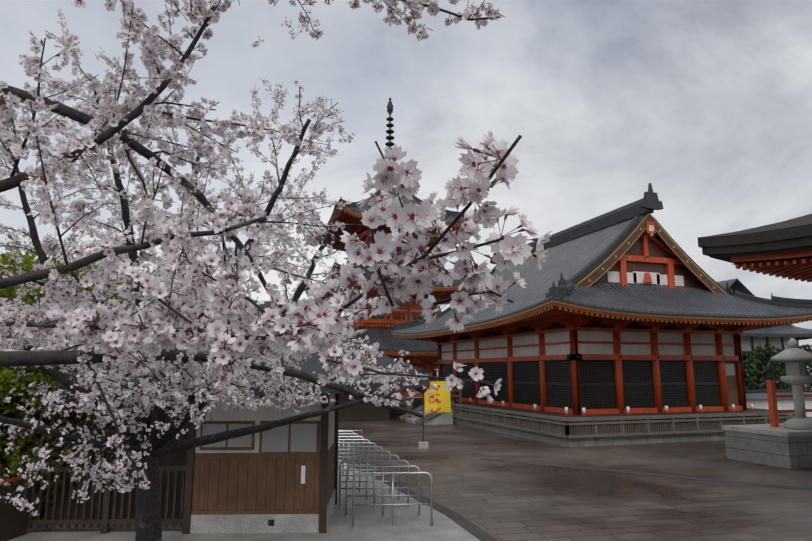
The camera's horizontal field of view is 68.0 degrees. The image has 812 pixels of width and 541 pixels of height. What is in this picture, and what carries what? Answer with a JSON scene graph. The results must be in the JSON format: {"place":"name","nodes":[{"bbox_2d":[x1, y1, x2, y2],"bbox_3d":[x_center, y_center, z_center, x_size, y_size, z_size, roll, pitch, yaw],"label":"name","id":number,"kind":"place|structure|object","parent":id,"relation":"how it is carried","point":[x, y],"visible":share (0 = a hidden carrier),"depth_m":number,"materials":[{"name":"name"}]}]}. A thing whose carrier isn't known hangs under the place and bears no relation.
{"place":"outdoors","nodes":[
{"label":"outdoors","id":0,"kind":"place"},
{"bbox_2d":[0,131,551,403],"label":"cherry blossoms","id":1,"kind":"object","parent":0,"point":[324,315],"visible":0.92,"depth_m":1.03,"materials":[{"name":"pink plant"}]},
{"bbox_2d":[0,135,521,383],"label":"cherry twigs","id":2,"kind":"object","parent":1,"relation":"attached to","point":[48,324],"visible":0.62,"depth_m":1.17,"materials":[{"name":"brown plant"}]},
{"bbox_2d":[0,0,811,373],"label":"sky","id":3,"kind":"structure","parent":0,"point":[706,103],"materials":[{"name":"grey"}]},
{"bbox_2d":[8,457,810,540],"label":"apron pavement","id":4,"kind":"structure","parent":0,"point":[371,523],"depth_m":12.54,"materials":[{"name":"concrete"}]},
{"bbox_2d":[0,301,429,540],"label":"wooden shed","id":5,"kind":"structure","parent":4,"relation":"on","point":[281,479],"depth_m":12.29,"materials":[{"name":"wood"}]},
{"bbox_2d":[338,430,433,526],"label":"metal railings","id":6,"kind":"object","parent":4,"relation":"on","point":[359,461],"visible":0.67,"depth_m":14.47,"materials":[{"name":"silver metal"}]},
{"bbox_2d":[338,374,811,540],"bbox_3d":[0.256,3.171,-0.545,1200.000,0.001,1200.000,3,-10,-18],"label":"ground","id":7,"kind":"structure","parent":0,"point":[503,501],"depth_m":16.87,"materials":[{"name":"stone"}]},
{"bbox_2d":[0,225,257,518],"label":"green trees","id":8,"kind":"object","parent":7,"relation":"on","point":[9,377],"depth_m":12.11,"materials":[{"name":"green plant"}]},
{"bbox_2d":[0,11,412,540],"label":"cherry tree","id":9,"kind":"object","parent":7,"relation":"on","point":[148,524],"visible":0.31,"depth_m":7.48,"materials":[{"name":"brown plant"}]},
{"bbox_2d":[0,0,504,485],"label":"cherry branches","id":10,"kind":"object","parent":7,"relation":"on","point":[65,356],"visible":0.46,"depth_m":2.55,"materials":[{"name":"black plant"}]},
{"bbox_2d":[0,0,502,515],"bbox_3d":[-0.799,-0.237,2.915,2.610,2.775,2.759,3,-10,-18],"label":"cherry blossoms","id":11,"kind":"object","parent":10,"relation":"on","point":[144,213],"visible":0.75,"depth_m":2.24,"materials":[{"name":"pink plant"}]},
{"bbox_2d":[305,98,481,408],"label":"pagoda","id":12,"kind":"object","parent":7,"relation":"on","point":[421,354],"visible":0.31,"depth_m":54.34,"materials":[{"name":"wood"}]},
{"bbox_2d":[418,380,450,448],"bbox_3d":[1.237,6.104,25.798,1.400,2.911,0.400,0,-10,-2],"label":"sign","id":13,"kind":"object","parent":7,"relation":"on","point":[438,399],"visible":0.75,"depth_m":25.88,"materials":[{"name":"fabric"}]},
{"bbox_2d":[391,183,811,447],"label":"temple building","id":14,"kind":"structure","parent":7,"relation":"on","point":[628,324],"depth_m":30.11,"materials":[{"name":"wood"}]},
{"bbox_2d":[722,338,811,468],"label":"stone lantern","id":15,"kind":"object","parent":7,"relation":"on","point":[787,444],"visible":1,"depth_m":21.31,"materials":[{"name":"stone"}]},
{"bbox_2d":[742,344,811,389],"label":"hedge foliage","id":16,"kind":"object","parent":7,"relation":"on","point":[756,361],"visible":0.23,"depth_m":41.13,"materials":[{"name":"green plant"}]},
{"bbox_2d":[339,278,811,421],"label":"background buildings","id":17,"kind":"structure","parent":0,"point":[781,336],"depth_m":39.69,"materials":[{"name":"grey wood"}]},
{"bbox_2d":[698,214,811,281],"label":"temple roof","id":18,"kind":"structure","parent":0,"point":[783,249],"depth_m":17.09,"materials":[{"name":"grey tile"}]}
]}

